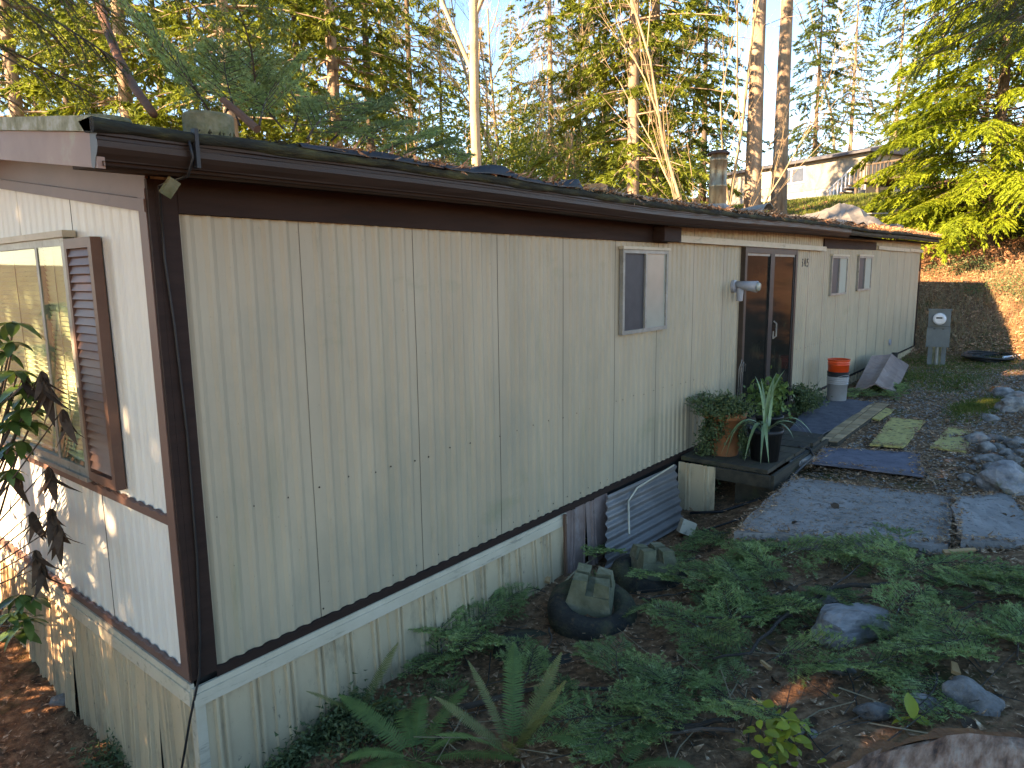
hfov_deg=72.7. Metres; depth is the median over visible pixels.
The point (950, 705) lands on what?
fir bough
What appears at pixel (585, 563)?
branch
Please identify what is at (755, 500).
garden hose
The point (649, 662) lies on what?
fir bough
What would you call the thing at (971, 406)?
grass
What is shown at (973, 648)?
fir bough
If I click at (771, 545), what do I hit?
fir bough
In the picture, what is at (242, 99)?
fir bough
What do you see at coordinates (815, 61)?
fir tree
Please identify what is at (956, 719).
twig
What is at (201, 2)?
fir tree
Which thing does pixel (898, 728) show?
twig
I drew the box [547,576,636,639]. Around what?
old tyre
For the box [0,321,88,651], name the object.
rhododendron
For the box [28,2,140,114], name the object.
fir tree
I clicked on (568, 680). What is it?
fir bough
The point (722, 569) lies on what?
fir bough
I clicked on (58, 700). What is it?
rock
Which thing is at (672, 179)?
bare tree
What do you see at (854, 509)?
slab litter
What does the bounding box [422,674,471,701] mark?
fir bough
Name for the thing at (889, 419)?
edge litter
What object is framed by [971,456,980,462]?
rock
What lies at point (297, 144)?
roof moss
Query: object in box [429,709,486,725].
twig
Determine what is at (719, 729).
branch
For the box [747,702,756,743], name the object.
twig
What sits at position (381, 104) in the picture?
fir bough
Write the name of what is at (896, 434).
yellow board
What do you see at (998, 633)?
fir bough
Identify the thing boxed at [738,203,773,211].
metal flap
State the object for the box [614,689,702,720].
fir bough
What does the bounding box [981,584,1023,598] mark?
fir bough
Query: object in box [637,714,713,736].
twig
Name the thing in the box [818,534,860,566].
fir bough
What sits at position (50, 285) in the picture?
window
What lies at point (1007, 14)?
fir tree
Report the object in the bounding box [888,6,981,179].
fir tree
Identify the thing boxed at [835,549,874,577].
fir bough
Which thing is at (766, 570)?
fir bough
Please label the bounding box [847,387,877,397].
fir bough
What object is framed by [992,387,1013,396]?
rock
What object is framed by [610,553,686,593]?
old tyre
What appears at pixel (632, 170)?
fir tree
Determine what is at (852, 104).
fir tree
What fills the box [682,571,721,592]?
fir bough
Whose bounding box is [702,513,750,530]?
branch
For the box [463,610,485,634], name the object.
fir bough
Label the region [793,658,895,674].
fir bough
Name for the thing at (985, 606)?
fir bough
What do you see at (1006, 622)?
fir bough
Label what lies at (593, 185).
wood block
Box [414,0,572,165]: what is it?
bare tree
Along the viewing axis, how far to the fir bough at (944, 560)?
4.83 m
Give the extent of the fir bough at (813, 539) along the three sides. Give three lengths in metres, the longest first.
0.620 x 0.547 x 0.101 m
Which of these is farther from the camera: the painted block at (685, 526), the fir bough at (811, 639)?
the painted block at (685, 526)
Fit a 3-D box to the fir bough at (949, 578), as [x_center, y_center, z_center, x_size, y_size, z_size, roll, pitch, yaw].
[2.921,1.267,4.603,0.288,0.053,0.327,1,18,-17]
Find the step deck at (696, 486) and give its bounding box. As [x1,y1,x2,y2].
[678,425,828,510]
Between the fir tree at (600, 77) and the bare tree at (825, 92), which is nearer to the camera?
the fir tree at (600, 77)
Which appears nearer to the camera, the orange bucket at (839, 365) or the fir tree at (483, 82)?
the orange bucket at (839, 365)
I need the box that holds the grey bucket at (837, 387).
[827,375,848,400]
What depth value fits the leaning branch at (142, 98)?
5.89 m
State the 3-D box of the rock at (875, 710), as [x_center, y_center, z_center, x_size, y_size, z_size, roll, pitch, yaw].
[1.754,1.590,3.359,0.201,0.098,0.127,-1,9,-2]
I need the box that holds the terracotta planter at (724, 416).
[684,388,763,466]
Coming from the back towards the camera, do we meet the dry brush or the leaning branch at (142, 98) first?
the dry brush
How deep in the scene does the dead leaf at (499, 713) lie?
3.79 m
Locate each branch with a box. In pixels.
[95,0,157,117]
[220,97,260,132]
[455,686,607,710]
[527,678,574,687]
[565,553,604,580]
[587,727,734,745]
[639,590,690,599]
[641,715,741,731]
[662,614,792,619]
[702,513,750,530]
[712,582,889,659]
[810,562,863,602]
[895,605,907,620]
[913,599,921,619]
[952,598,1000,614]
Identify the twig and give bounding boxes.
[381,737,437,755]
[427,737,498,738]
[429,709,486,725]
[436,687,484,761]
[469,652,490,731]
[471,729,557,731]
[485,652,600,684]
[516,748,575,758]
[542,716,698,760]
[620,630,652,655]
[636,588,708,591]
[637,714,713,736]
[674,717,706,757]
[721,670,739,722]
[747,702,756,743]
[769,685,790,767]
[789,708,825,754]
[790,669,836,701]
[804,701,854,719]
[807,700,887,737]
[820,744,842,759]
[835,596,918,598]
[837,648,859,717]
[838,687,901,711]
[839,719,878,726]
[844,680,869,713]
[869,722,927,733]
[887,696,948,740]
[913,627,1003,673]
[922,590,1004,605]
[922,593,1018,597]
[937,709,975,728]
[966,657,1006,700]
[992,693,1023,701]
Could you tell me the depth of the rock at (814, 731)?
3.27 m
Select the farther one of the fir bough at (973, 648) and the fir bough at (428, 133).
the fir bough at (428, 133)
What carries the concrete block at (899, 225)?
on the mobile home
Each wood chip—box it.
[544,576,550,583]
[760,660,771,669]
[942,548,975,554]
[951,661,960,675]
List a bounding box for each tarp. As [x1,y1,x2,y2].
[581,189,717,206]
[792,203,890,226]
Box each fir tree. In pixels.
[0,0,59,114]
[0,0,139,116]
[0,0,142,115]
[0,0,236,130]
[0,0,244,116]
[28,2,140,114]
[107,0,197,112]
[111,0,356,146]
[133,0,243,137]
[216,0,286,134]
[217,0,318,140]
[218,0,436,150]
[230,0,361,144]
[282,4,323,131]
[295,0,449,160]
[350,6,426,159]
[369,0,466,155]
[413,0,470,164]
[454,29,508,164]
[486,1,531,175]
[500,0,594,178]
[525,0,750,204]
[547,0,687,201]
[553,0,611,179]
[566,0,745,201]
[619,4,691,201]
[660,0,771,203]
[711,0,806,207]
[743,0,817,213]
[765,0,858,160]
[821,0,890,151]
[842,0,1023,107]
[864,0,924,147]
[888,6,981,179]
[957,0,1011,168]
[977,42,1023,166]
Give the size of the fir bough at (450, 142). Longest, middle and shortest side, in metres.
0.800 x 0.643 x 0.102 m
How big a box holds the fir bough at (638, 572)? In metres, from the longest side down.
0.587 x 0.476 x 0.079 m
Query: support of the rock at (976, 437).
on the ground at (36, 749)
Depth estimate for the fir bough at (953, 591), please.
4.44 m
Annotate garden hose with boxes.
[690,446,813,513]
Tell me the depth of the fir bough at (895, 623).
4.06 m
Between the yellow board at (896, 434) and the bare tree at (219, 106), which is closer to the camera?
the yellow board at (896, 434)
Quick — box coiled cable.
[961,350,1017,362]
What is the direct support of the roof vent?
on the mobile home
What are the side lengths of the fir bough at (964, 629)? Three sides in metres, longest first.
0.591 x 0.451 x 0.095 m
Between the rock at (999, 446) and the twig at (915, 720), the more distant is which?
the rock at (999, 446)
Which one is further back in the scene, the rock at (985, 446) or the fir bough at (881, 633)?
the rock at (985, 446)
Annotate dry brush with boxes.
[912,235,1023,355]
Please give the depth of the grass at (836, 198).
36.66 m
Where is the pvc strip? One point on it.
(633, 493)
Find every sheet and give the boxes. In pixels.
[605,465,682,568]
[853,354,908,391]
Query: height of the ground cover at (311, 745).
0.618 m
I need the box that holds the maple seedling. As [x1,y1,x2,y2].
[733,693,838,767]
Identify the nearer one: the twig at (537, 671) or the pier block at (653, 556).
the twig at (537, 671)
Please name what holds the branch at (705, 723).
on the ground at (36, 749)
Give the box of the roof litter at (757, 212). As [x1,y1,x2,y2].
[171,124,941,237]
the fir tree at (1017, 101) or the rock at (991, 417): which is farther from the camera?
the fir tree at (1017, 101)
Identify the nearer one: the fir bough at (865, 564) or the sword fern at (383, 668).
the sword fern at (383, 668)
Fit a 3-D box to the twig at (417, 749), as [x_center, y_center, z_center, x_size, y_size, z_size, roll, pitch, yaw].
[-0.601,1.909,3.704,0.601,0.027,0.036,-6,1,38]
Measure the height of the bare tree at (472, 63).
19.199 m
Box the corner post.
[563,514,567,576]
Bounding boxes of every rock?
[48,693,75,705]
[793,726,805,736]
[807,728,817,738]
[808,716,817,724]
[817,595,839,604]
[828,659,856,675]
[852,702,893,720]
[900,692,943,713]
[942,675,1005,716]
[957,473,973,481]
[961,716,976,727]
[964,431,991,442]
[966,465,976,469]
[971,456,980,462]
[975,441,996,452]
[979,454,994,462]
[981,413,1000,421]
[981,462,992,470]
[987,434,1003,441]
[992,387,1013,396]
[992,443,1005,449]
[993,453,1005,460]
[994,396,1023,412]
[997,448,1014,455]
[1002,391,1023,397]
[1002,438,1022,447]
[1006,455,1023,462]
[1013,436,1023,443]
[1013,449,1023,455]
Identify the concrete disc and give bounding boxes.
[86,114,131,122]
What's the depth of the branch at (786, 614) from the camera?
4.37 m
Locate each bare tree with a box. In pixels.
[154,27,323,134]
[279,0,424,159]
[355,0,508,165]
[368,0,568,176]
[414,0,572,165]
[439,0,483,165]
[439,0,542,156]
[503,0,611,162]
[505,0,623,178]
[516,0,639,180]
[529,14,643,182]
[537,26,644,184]
[577,1,682,152]
[586,0,704,201]
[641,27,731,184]
[714,0,859,206]
[778,0,884,153]
[822,4,980,140]
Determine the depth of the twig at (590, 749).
3.34 m
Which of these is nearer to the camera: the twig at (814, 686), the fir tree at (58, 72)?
the twig at (814, 686)
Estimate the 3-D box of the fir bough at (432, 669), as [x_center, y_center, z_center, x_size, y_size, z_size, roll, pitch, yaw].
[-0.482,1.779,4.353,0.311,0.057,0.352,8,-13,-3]
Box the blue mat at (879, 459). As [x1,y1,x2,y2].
[812,447,923,476]
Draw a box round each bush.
[310,24,619,182]
[345,123,423,155]
[425,58,592,181]
[470,88,683,177]
[527,110,705,199]
[603,130,708,201]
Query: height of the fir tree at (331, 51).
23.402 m
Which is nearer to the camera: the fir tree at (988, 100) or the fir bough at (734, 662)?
the fir bough at (734, 662)
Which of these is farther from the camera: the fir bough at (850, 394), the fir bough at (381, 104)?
the fir bough at (850, 394)
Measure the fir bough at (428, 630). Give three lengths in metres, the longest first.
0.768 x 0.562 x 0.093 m
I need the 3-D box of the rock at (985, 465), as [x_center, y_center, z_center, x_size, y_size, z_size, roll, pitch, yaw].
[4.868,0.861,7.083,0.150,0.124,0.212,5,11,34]
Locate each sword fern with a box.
[306,642,399,712]
[339,685,522,767]
[435,642,574,755]
[544,722,694,767]
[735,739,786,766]
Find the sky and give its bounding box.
[0,0,1023,197]
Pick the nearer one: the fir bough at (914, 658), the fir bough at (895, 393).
the fir bough at (914, 658)
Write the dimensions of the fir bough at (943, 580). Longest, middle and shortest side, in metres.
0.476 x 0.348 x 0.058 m
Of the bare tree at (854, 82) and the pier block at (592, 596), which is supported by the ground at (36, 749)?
the bare tree at (854, 82)
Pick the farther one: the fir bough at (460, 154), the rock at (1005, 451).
the rock at (1005, 451)
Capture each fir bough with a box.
[115,0,208,109]
[174,45,284,112]
[177,35,284,125]
[180,0,300,119]
[190,49,284,128]
[247,44,315,125]
[248,58,330,135]
[289,90,377,141]
[311,88,408,142]
[346,117,422,147]
[371,123,447,151]
[396,134,466,157]
[397,649,467,680]
[408,626,476,638]
[414,663,457,675]
[421,604,484,662]
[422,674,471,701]
[428,147,475,166]
[436,626,509,652]
[446,598,508,655]
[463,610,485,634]
[476,586,510,629]
[490,582,532,619]
[493,633,555,681]
[502,642,550,687]
[504,593,529,606]
[511,687,609,749]
[522,586,545,596]
[529,673,606,723]
[565,708,671,767]
[570,640,629,670]
[581,537,609,556]
[582,547,626,555]
[584,634,653,688]
[588,676,671,729]
[602,696,691,729]
[610,664,711,714]
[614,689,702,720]
[617,648,676,690]
[622,602,651,617]
[624,566,679,581]
[633,664,716,700]
[639,598,713,635]
[657,608,699,625]
[658,559,729,583]
[665,574,713,592]
[666,556,697,573]
[669,543,701,558]
[669,625,751,672]
[675,666,732,698]
[678,613,745,651]
[680,532,716,548]
[681,526,729,548]
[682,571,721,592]
[686,696,816,735]
[688,565,761,576]
[688,590,730,614]
[693,625,765,660]
[701,571,755,619]
[701,577,767,638]
[705,556,768,588]
[708,554,768,598]
[713,653,757,687]
[715,537,761,560]
[721,570,764,589]
[721,595,788,618]
[724,548,760,569]
[729,540,773,567]
[733,540,788,587]
[737,592,820,627]
[738,585,827,635]
[752,538,789,554]
[753,541,784,557]
[754,565,792,580]
[755,592,823,608]
[765,624,867,688]
[778,532,853,577]
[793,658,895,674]
[800,584,869,605]
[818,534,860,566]
[823,527,932,577]
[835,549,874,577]
[842,538,937,584]
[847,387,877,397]
[847,392,857,396]
[848,552,901,566]
[853,659,920,688]
[858,392,895,396]
[859,640,957,688]
[860,624,906,651]
[866,521,933,556]
[867,665,975,727]
[868,577,950,629]
[869,386,904,392]
[870,385,901,391]
[872,382,903,391]
[875,611,938,653]
[879,625,998,661]
[880,389,909,399]
[883,384,914,392]
[890,633,955,660]
[899,550,1023,585]
[908,597,1001,666]
[911,573,988,586]
[931,587,979,610]
[932,562,974,591]
[942,619,1023,642]
[957,557,1023,592]
[960,603,1023,638]
[961,568,1023,583]
[963,579,1023,596]
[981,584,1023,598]
[983,600,1023,656]
[993,600,1023,618]
[1008,659,1023,664]
[1010,572,1023,597]
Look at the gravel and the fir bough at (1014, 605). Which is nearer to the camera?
the fir bough at (1014, 605)
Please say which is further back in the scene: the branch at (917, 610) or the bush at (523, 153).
the bush at (523, 153)
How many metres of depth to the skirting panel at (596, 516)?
6.11 m
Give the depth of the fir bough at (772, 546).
5.36 m
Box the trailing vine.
[692,457,720,502]
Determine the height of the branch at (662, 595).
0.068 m
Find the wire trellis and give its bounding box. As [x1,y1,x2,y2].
[737,361,745,400]
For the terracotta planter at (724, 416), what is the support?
on the step deck at (696, 486)
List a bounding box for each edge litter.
[722,472,959,557]
[805,445,940,484]
[868,415,928,451]
[926,425,974,454]
[930,489,1023,554]
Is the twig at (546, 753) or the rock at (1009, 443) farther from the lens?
the rock at (1009, 443)
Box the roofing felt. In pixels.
[291,142,582,188]
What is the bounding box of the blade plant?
[721,371,809,463]
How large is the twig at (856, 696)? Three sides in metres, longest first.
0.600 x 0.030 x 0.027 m
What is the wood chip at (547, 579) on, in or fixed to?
on the ground at (36, 749)
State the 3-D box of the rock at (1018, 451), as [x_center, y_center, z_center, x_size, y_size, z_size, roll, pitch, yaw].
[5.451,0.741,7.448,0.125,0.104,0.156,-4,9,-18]
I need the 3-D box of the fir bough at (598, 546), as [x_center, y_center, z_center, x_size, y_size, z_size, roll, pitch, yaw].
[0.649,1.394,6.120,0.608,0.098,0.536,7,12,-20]
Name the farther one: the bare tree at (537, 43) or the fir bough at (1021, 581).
the bare tree at (537, 43)
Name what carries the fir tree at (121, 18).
on the ground at (36, 749)
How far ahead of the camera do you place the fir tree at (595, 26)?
34.67 m
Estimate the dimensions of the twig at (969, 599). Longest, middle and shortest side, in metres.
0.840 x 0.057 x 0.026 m
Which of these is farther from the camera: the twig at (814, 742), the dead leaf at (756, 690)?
the dead leaf at (756, 690)
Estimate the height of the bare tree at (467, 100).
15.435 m
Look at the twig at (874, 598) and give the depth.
4.61 m
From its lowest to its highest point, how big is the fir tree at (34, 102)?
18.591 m
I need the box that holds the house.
[726,145,934,204]
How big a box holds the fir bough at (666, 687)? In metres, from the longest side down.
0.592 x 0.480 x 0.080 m
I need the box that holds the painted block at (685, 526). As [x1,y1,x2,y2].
[677,518,696,535]
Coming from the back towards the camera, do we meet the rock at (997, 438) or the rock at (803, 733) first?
the rock at (997, 438)
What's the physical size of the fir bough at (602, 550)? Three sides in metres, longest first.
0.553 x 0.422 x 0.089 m
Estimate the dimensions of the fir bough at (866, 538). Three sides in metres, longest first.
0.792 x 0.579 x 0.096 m
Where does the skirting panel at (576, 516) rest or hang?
on the ground at (36, 749)
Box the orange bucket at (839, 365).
[827,358,850,372]
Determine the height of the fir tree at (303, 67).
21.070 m
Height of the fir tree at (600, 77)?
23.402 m
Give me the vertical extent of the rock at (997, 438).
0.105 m
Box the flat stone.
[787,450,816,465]
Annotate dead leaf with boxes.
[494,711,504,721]
[751,687,761,697]
[772,576,783,581]
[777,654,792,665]
[788,585,797,590]
[830,503,838,508]
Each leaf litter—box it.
[0,462,1023,767]
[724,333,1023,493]
[891,237,1023,355]
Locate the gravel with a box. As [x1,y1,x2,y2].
[737,367,1023,511]
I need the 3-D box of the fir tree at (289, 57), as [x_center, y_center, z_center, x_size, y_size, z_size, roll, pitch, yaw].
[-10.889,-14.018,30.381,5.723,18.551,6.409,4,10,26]
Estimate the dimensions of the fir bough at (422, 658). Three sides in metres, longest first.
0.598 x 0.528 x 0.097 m
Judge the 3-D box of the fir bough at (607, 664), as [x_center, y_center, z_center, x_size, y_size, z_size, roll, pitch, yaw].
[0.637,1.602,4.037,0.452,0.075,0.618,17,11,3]
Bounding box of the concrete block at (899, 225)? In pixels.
[887,224,903,228]
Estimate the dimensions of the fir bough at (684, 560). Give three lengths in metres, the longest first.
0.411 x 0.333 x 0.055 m
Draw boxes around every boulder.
[811,602,891,649]
[976,460,1023,495]
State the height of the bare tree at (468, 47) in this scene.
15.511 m
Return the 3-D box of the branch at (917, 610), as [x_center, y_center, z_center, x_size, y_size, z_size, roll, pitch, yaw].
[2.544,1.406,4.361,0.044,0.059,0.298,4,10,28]
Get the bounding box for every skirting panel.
[566,504,585,573]
[586,493,607,564]
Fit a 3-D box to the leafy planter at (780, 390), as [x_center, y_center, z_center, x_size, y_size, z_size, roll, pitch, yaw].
[3.000,0.194,8.139,0.610,0.870,0.517,7,12,39]
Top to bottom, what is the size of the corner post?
0.573 m
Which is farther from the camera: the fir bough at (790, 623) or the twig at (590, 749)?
the fir bough at (790, 623)
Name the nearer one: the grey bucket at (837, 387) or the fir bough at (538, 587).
the fir bough at (538, 587)
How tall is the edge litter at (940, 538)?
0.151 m
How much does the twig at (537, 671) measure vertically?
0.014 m
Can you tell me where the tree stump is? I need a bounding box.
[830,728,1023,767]
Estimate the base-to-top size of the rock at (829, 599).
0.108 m
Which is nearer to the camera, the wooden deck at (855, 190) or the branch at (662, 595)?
the branch at (662, 595)
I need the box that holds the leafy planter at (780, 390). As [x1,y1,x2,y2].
[742,366,795,426]
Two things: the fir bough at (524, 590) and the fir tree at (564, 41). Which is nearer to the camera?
the fir bough at (524, 590)
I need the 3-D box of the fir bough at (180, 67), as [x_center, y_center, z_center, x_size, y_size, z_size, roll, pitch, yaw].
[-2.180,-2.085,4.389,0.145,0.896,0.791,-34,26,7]
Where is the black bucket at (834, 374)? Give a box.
[827,370,849,377]
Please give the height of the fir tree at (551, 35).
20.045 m
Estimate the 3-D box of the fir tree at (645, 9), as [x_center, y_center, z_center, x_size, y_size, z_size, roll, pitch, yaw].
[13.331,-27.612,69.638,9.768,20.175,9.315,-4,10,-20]
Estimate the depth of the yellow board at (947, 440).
8.18 m
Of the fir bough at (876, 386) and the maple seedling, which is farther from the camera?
the fir bough at (876, 386)
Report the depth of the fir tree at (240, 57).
46.99 m
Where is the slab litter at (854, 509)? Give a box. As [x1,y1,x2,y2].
[736,477,952,541]
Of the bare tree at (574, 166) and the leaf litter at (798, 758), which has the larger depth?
the bare tree at (574, 166)
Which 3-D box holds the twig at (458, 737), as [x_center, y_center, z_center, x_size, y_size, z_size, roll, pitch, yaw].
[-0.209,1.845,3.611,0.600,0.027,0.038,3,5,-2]
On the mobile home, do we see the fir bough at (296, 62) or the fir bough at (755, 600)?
the fir bough at (296, 62)
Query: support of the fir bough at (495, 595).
on the ground at (36, 749)
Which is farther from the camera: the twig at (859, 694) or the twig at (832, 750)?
the twig at (859, 694)
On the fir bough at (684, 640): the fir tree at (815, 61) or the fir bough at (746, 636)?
the fir bough at (746, 636)
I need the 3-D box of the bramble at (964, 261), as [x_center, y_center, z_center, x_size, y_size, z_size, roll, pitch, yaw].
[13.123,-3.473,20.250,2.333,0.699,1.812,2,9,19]
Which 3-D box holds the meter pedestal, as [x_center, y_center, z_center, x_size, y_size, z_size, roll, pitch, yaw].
[8.951,-0.827,14.631,0.430,1.490,0.289,5,10,31]
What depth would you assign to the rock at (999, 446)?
7.75 m
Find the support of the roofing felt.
on the mobile home
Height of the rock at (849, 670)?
0.088 m
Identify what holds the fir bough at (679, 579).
on the ground at (36, 749)
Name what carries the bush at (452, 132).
on the ground at (36, 749)
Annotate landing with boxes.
[815,402,888,446]
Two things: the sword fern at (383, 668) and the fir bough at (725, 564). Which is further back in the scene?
the fir bough at (725, 564)
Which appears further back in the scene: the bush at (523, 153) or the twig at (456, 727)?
the bush at (523, 153)
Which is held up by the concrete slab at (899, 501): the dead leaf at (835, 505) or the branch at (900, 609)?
the dead leaf at (835, 505)
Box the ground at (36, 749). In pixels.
[0,173,1023,767]
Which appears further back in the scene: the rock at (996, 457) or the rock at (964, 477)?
the rock at (996, 457)
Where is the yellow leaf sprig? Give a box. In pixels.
[891,692,929,725]
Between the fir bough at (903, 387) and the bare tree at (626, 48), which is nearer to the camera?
the fir bough at (903, 387)
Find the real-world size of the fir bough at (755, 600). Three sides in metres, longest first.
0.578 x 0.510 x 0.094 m
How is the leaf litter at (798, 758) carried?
on the ground at (36, 749)
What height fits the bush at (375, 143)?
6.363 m
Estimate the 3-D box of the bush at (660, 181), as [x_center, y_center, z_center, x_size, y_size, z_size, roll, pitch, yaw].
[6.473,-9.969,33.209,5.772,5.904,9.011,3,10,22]
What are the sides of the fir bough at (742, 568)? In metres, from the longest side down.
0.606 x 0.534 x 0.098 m
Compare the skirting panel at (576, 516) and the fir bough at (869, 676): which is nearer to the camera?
the fir bough at (869, 676)
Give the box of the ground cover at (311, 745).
[68,670,430,767]
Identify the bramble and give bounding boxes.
[922,252,1011,276]
[955,272,1023,298]
[988,263,1023,283]
[1012,290,1023,313]
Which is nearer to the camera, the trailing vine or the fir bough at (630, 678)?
the fir bough at (630, 678)
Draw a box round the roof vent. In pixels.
[182,110,234,136]
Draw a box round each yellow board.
[870,417,924,447]
[872,408,893,420]
[930,427,969,452]
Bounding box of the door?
[736,247,797,422]
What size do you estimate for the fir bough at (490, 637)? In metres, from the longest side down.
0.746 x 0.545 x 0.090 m
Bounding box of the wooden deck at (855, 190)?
[828,158,946,194]
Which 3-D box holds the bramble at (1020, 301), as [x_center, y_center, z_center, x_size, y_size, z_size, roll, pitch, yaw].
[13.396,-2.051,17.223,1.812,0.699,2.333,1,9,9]
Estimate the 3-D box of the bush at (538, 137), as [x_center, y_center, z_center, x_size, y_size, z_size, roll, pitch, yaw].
[2.706,-12.605,38.032,12.931,8.473,8.283,-2,9,-10]
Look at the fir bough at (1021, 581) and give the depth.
4.51 m
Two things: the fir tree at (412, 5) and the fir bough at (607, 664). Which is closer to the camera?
the fir bough at (607, 664)
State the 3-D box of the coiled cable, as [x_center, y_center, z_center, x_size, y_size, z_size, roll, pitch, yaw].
[10.456,-0.581,15.249,1.022,0.175,1.627,7,12,39]
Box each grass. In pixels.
[731,189,1023,239]
[872,281,1023,428]
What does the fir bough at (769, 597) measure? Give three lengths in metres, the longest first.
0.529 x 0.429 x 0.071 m
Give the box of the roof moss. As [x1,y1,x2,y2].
[199,129,929,235]
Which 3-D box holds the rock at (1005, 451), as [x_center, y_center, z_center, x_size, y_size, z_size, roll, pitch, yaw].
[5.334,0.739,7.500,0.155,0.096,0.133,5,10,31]
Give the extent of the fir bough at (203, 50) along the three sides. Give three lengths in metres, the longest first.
0.876 x 0.710 x 0.118 m
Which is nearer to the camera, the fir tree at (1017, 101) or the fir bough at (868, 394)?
the fir bough at (868, 394)
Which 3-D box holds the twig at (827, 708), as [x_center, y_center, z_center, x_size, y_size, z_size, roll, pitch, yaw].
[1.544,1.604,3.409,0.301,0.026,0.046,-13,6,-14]
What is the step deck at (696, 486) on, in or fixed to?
on the ground at (36, 749)
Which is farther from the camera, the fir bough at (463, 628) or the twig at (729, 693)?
the fir bough at (463, 628)
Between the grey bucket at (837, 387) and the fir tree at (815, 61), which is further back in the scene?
the fir tree at (815, 61)
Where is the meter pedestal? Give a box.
[926,309,952,365]
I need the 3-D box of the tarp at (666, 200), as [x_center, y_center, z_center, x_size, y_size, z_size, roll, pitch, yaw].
[1.232,-1.846,6.955,0.935,0.195,2.234,7,12,39]
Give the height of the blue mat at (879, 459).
0.027 m
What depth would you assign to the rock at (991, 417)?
9.23 m
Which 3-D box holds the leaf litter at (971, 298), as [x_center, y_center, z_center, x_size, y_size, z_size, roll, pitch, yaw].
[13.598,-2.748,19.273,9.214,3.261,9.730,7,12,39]
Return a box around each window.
[0,230,91,482]
[619,246,670,334]
[761,172,770,188]
[787,166,805,184]
[828,254,849,295]
[855,254,873,290]
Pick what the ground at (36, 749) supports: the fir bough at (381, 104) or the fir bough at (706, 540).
the fir bough at (706, 540)
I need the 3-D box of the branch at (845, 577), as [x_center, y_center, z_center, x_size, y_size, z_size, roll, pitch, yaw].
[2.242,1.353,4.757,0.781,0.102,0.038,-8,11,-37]
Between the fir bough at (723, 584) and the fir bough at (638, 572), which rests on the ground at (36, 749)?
the fir bough at (723, 584)
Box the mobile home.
[0,115,941,767]
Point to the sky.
(773, 8)
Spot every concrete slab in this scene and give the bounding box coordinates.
[734,477,952,554]
[950,491,1023,551]
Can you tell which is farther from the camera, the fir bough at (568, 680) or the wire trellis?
the wire trellis
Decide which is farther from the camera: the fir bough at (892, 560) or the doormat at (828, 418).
the doormat at (828, 418)
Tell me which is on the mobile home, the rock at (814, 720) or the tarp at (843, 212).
the tarp at (843, 212)
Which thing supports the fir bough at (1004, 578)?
on the ground at (36, 749)
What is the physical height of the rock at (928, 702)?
0.098 m
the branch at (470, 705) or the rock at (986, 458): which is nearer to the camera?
the branch at (470, 705)
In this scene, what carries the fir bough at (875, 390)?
on the ground at (36, 749)
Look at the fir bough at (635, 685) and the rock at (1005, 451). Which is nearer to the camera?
the fir bough at (635, 685)
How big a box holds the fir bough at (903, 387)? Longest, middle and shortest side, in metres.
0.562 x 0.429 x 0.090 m
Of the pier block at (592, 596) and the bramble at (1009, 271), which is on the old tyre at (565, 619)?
the pier block at (592, 596)
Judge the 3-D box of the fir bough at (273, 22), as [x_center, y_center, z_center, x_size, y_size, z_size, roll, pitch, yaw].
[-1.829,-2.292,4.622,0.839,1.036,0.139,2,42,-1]
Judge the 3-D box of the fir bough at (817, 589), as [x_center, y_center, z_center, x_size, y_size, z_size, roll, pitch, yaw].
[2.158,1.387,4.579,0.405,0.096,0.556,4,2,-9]
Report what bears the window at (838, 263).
in the mobile home
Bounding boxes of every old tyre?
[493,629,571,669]
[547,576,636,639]
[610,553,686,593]
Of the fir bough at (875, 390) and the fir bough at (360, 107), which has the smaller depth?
the fir bough at (360, 107)
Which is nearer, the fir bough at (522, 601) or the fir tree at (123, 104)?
the fir bough at (522, 601)
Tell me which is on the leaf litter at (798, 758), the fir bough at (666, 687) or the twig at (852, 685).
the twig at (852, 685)
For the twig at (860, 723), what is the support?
on the leaf litter at (798, 758)
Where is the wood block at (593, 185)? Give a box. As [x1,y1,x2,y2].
[585,183,606,191]
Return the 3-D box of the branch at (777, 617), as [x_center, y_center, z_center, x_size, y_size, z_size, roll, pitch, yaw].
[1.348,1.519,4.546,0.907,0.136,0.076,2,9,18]
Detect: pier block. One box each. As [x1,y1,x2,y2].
[566,562,614,617]
[630,542,678,580]
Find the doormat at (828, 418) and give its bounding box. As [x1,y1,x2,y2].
[789,396,873,433]
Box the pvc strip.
[627,465,673,534]
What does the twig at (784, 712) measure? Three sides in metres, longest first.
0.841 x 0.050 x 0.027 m
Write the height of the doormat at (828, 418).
0.018 m
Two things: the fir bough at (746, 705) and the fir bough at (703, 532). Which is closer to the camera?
the fir bough at (746, 705)
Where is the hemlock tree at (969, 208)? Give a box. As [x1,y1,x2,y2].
[848,0,1023,264]
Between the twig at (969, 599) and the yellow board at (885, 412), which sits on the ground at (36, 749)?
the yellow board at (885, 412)
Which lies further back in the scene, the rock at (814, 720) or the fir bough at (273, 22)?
the fir bough at (273, 22)

